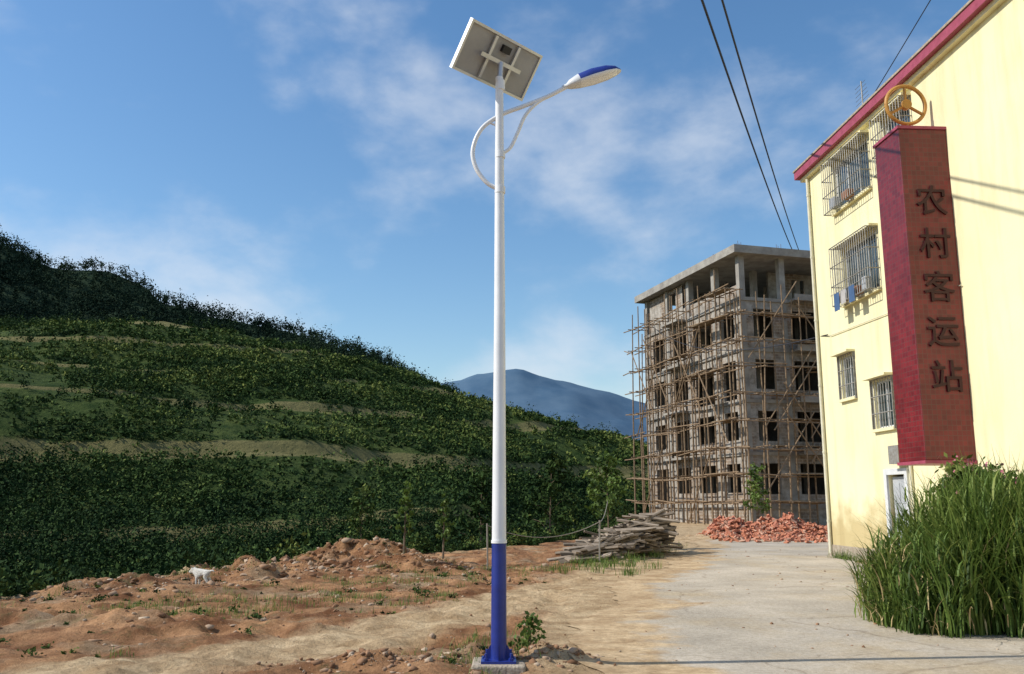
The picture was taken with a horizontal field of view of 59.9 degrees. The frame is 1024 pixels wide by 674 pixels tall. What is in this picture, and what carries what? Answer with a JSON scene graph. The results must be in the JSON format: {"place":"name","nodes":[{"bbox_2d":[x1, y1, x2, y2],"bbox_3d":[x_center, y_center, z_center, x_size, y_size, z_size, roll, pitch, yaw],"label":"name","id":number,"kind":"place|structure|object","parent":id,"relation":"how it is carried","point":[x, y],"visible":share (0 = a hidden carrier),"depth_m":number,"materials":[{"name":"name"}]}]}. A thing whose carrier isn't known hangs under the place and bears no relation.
{"place":"outdoors","nodes":[
{"label":"outdoors","id":0,"kind":"place"},
{"bbox_2d":[0,245,383,364],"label":"hill ridge","id":1,"kind":"structure","parent":0,"point":[74,292],"depth_m":346.33,"materials":[{"name":"green plant"}]},
{"bbox_2d":[0,224,518,409],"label":"ridge forest","id":2,"kind":"object","parent":1,"relation":"on","point":[341,348],"visible":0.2,"depth_m":342.14,"materials":[{"name":"green plant"}]},
{"bbox_2d":[0,321,648,585],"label":"hillside","id":3,"kind":"structure","parent":0,"point":[226,437],"depth_m":99.20,"materials":[{"name":"green plant"}]},
{"bbox_2d":[0,309,648,596],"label":"hillside shrubs","id":4,"kind":"object","parent":3,"relation":"on","point":[124,551],"visible":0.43,"depth_m":97.67,"materials":[{"name":"green plant"}]},
{"bbox_2d":[0,518,866,673],"bbox_3d":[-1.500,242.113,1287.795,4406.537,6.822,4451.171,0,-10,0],"label":"ground","id":5,"kind":"structure","parent":0,"point":[193,646],"depth_m":11.88,"materials":[{"name":"brown soil"}]},
{"bbox_2d":[189,567,213,583],"bbox_3d":[-5.759,4.441,16.471,0.567,0.344,0.154,-4,-11,20],"label":"white dog","id":6,"kind":"object","parent":5,"relation":"on","point":[199,573],"visible":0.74,"depth_m":16.42},
{"bbox_2d":[0,542,546,662],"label":"weeds","id":7,"kind":"object","parent":5,"relation":"on","point":[247,630],"visible":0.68,"depth_m":14.53,"materials":[{"name":"green plant"}]},
{"bbox_2d":[0,518,632,599],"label":"bank scrub","id":8,"kind":"object","parent":5,"relation":"on","point":[13,588],"visible":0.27,"depth_m":22.15,"materials":[{"name":"green plant"}]},
{"bbox_2d":[343,483,380,540],"bbox_3d":[-4.827,6.552,28.712,1.416,3.642,1.478,3,-11,-15],"label":"young tree","id":9,"kind":"object","parent":5,"relation":"on","point":[360,510],"visible":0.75,"depth_m":28.75,"materials":[{"name":"green plant"}]},
{"bbox_2d":[393,480,416,553],"bbox_3d":[-2.520,4.333,21.104,0.565,1.828,0.457,0,-10,0],"label":"sapling","id":10,"kind":"object","parent":5,"relation":"on","point":[408,523],"visible":0.99,"depth_m":21.10,"materials":[{"name":"green plant"}]},
{"bbox_2d":[1,542,864,673],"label":"grass tufts","id":11,"kind":"object","parent":5,"relation":"on","point":[593,563],"visible":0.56,"depth_m":15.19,"materials":[{"name":"green plant"}]},
{"bbox_2d":[434,494,454,558],"bbox_3d":[-1.726,4.903,22.730,0.526,1.768,0.458,-3,-11,16],"label":"sapling","id":12,"kind":"object","parent":5,"relation":"on","point":[444,505],"visible":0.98,"depth_m":22.73,"materials":[{"name":"green plant"}]},
{"bbox_2d":[442,466,510,547],"bbox_3d":[-1.146,7.281,34.268,2.587,4.626,2.227,-7,-13,34],"label":"young tree","id":13,"kind":"object","parent":5,"relation":"on","point":[485,500],"visible":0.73,"depth_m":34.25,"materials":[{"name":"green plant"}]},
{"bbox_2d":[0,536,998,673],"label":"rubble stones","id":14,"kind":"object","parent":5,"relation":"on","point":[424,656],"visible":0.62,"depth_m":15.37,"materials":[{"name":"brown stone"}]},
{"bbox_2d":[508,611,546,650],"bbox_3d":[0.160,3.143,9.323,0.422,0.514,0.437,0,-10,0],"label":"weed plant","id":15,"kind":"object","parent":5,"relation":"on","point":[527,631],"visible":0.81,"depth_m":9.30,"materials":[{"name":"green plant"}]},
{"bbox_2d":[449,18,620,673],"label":"solar street lamp","id":16,"kind":"object","parent":5,"relation":"on","point":[500,63],"visible":1,"depth_m":9.49,"materials":[{"name":"white metal"}]},
{"bbox_2d":[486,501,607,568],"bbox_3d":[2.223,5.495,25.521,2.060,1.760,8.820,-5,-12,26],"label":"sagging wire on posts","id":17,"kind":"object","parent":5,"relation":"on","point":[487,525],"visible":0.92,"depth_m":22.96,"materials":[{"name":"brown wood"}]},
{"bbox_2d":[520,451,581,533],"bbox_3d":[1.694,7.764,39.308,2.772,5.506,2.736,0,-10,0],"label":"young tree","id":18,"kind":"object","parent":5,"relation":"on","point":[553,471],"visible":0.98,"depth_m":39.28,"materials":[{"name":"green plant"}]},
{"bbox_2d":[582,450,635,527],"bbox_3d":[3.163,5.524,29.977,1.718,3.405,1.765,-8,-13,37],"label":"young tree","id":19,"kind":"object","parent":5,"relation":"on","point":[613,477],"visible":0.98,"depth_m":30.03,"materials":[{"name":"green plant"}]},
{"bbox_2d":[547,508,682,563],"bbox_3d":[3.107,5.802,25.953,2.567,1.563,6.966,-7,-13,34],"label":"timber plank pile","id":20,"kind":"object","parent":5,"relation":"on","point":[645,532],"visible":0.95,"depth_m":25.60,"materials":[{"name":"brown wood"}]},
{"bbox_2d":[623,270,825,524],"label":"wooden scaffolding","id":21,"kind":"object","parent":5,"relation":"on","point":[705,323],"visible":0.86,"depth_m":62.22,"materials":[{"name":"brown wood"}]},
{"bbox_2d":[645,241,807,522],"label":"columns","id":22,"kind":"structure","parent":5,"relation":"on","point":[739,270],"depth_m":64.40,"materials":[{"name":"concrete"}]},
{"bbox_2d":[648,272,826,524],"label":"block walls","id":23,"kind":"structure","parent":5,"relation":"on","point":[657,307],"depth_m":63.01,"materials":[{"name":"grey concrete"}]},
{"bbox_2d":[634,244,825,508],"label":"floor slabs and roof","id":24,"kind":"structure","parent":23,"relation":"on","point":[760,260],"depth_m":65.11,"materials":[{"name":"concrete"}]},
{"bbox_2d":[661,294,822,460],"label":"balconies","id":25,"kind":"structure","parent":24,"relation":"on","point":[806,299],"depth_m":61.75,"materials":[{"name":"concrete"}]},
{"bbox_2d":[697,313,824,493],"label":"partitions","id":26,"kind":"object","parent":24,"relation":"on","point":[771,426],"visible":0.13,"depth_m":65.06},
{"bbox_2d":[743,462,771,518],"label":"young tree","id":27,"kind":"object","parent":5,"relation":"on","point":[756,487],"visible":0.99,"depth_m":41.80,"materials":[{"name":"green plant"}]},
{"bbox_2d":[696,512,827,542],"bbox_3d":[11.286,7.957,37.224,6.430,1.241,6.888,0,-10,0],"label":"brick pile","id":28,"kind":"object","parent":5,"relation":"on","point":[724,528],"visible":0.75,"depth_m":36.63,"materials":[{"name":"red brick"}]},
{"bbox_2d":[828,544,877,561],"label":"plinth","id":29,"kind":"structure","parent":5,"relation":"on","point":[849,549],"depth_m":24.93,"materials":[{"name":"concrete"}]},
{"bbox_2d":[809,0,1023,548],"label":"walls","id":30,"kind":"structure","parent":5,"relation":"on","point":[970,86],"depth_m":19.36,"materials":[{"name":"beige paint"}]},
{"bbox_2d":[651,0,930,350],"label":"power lines","id":31,"kind":"object","parent":30,"relation":"attached to","point":[715,39],"visible":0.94,"depth_m":28.15,"materials":[{"name":"black rubber"}]},
{"bbox_2d":[820,92,912,432],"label":"windows","id":32,"kind":"structure","parent":30,"relation":"attached to","point":[853,169],"depth_m":24.31,"materials":[{"name":"grey glass"}]},
{"bbox_2d":[831,276,867,311],"bbox_3d":[9.184,-1.128,24.239,0.028,0.520,2.300,1,-10,-4],"label":"hanging laundry","id":33,"kind":"object","parent":32,"relation":"hanging from","point":[843,297],"visible":1,"depth_m":24.54,"materials":[{"name":"blue fabric"}]},
{"bbox_2d":[829,188,872,301],"bbox_3d":[9.435,-2.787,23.849,0.200,3.100,3.500,1,-10,-4],"label":"cage shelf clutter","id":34,"kind":"object","parent":32,"relation":"attached to","point":[833,201],"visible":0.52,"depth_m":24.63,"materials":[{"name":"plastic"}]},
{"bbox_2d":[855,80,898,463],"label":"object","id":35,"kind":"object","parent":30,"relation":"attached to","point":[893,454],"visible":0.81,"depth_m":22.01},
{"bbox_2d":[806,178,960,552],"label":"drain pipes","id":36,"kind":"object","parent":30,"relation":"attached to","point":[819,373],"visible":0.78,"depth_m":26.77,"materials":[{"name":"plastic"}]},
{"bbox_2d":[794,0,992,180],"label":"roof eave","id":37,"kind":"object","parent":30,"relation":"on","point":[958,23],"visible":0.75,"depth_m":21.75,"materials":[{"name":"red paint"}]},
{"bbox_2d":[883,468,911,537],"bbox_3d":[9.679,4.480,22.065,0.190,2.400,1.200,1,-10,-4],"label":"door","id":38,"kind":"structure","parent":30,"relation":"attached to","point":[897,483],"depth_m":22.33,"materials":[{"name":"grey metal"}]},
{"bbox_2d":[800,0,1005,182],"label":"soffit band","id":39,"kind":"object","parent":30,"relation":"attached to","point":[965,31],"visible":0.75,"depth_m":20.81,"materials":[{"name":"beige paint"}]},
{"bbox_2d":[873,84,977,465],"bbox_3d":[9.258,-1.572,20.166,1.148,8.855,1.225,1,-10,-4],"label":"vertical building sign","id":40,"kind":"object","parent":30,"relation":"attached to","point":[933,409],"visible":1,"depth_m":19.64,"materials":[{"name":"red metal"}]},
{"bbox_2d":[924,452,1020,504],"bbox_3d":[7.364,2.824,12.654,3.097,2.369,1.946,0,-10,0],"label":"garden shrub","id":41,"kind":"object","parent":5,"relation":"on","point":[953,467],"visible":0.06,"depth_m":12.75,"materials":[{"name":"green plant"}]},
{"bbox_2d":[0,0,968,402],"label":"sky","id":42,"kind":"structure","parent":0,"point":[310,159],"materials":[{"name":"blue"}]},
{"bbox_2d":[442,369,647,443],"bbox_3d":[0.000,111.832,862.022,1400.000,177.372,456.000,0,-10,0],"label":"distant mountain","id":43,"kind":"structure","parent":0,"point":[591,407],"depth_m":854.68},
{"bbox_2d":[567,532,1023,673],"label":"concrete road","id":44,"kind":"structure","parent":0,"point":[791,607],"depth_m":11.25,"materials":[{"name":"beige concrete"}]},
{"bbox_2d":[836,444,1023,638],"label":"tall grass clump","id":45,"kind":"object","parent":44,"relation":"on","point":[951,561],"visible":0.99,"depth_m":10.97,"materials":[{"name":"green plant"}]},
{"bbox_2d":[793,0,972,173],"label":"roof coping","id":46,"kind":"object","parent":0,"point":[949,21],"visible":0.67,"depth_m":22.14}
]}

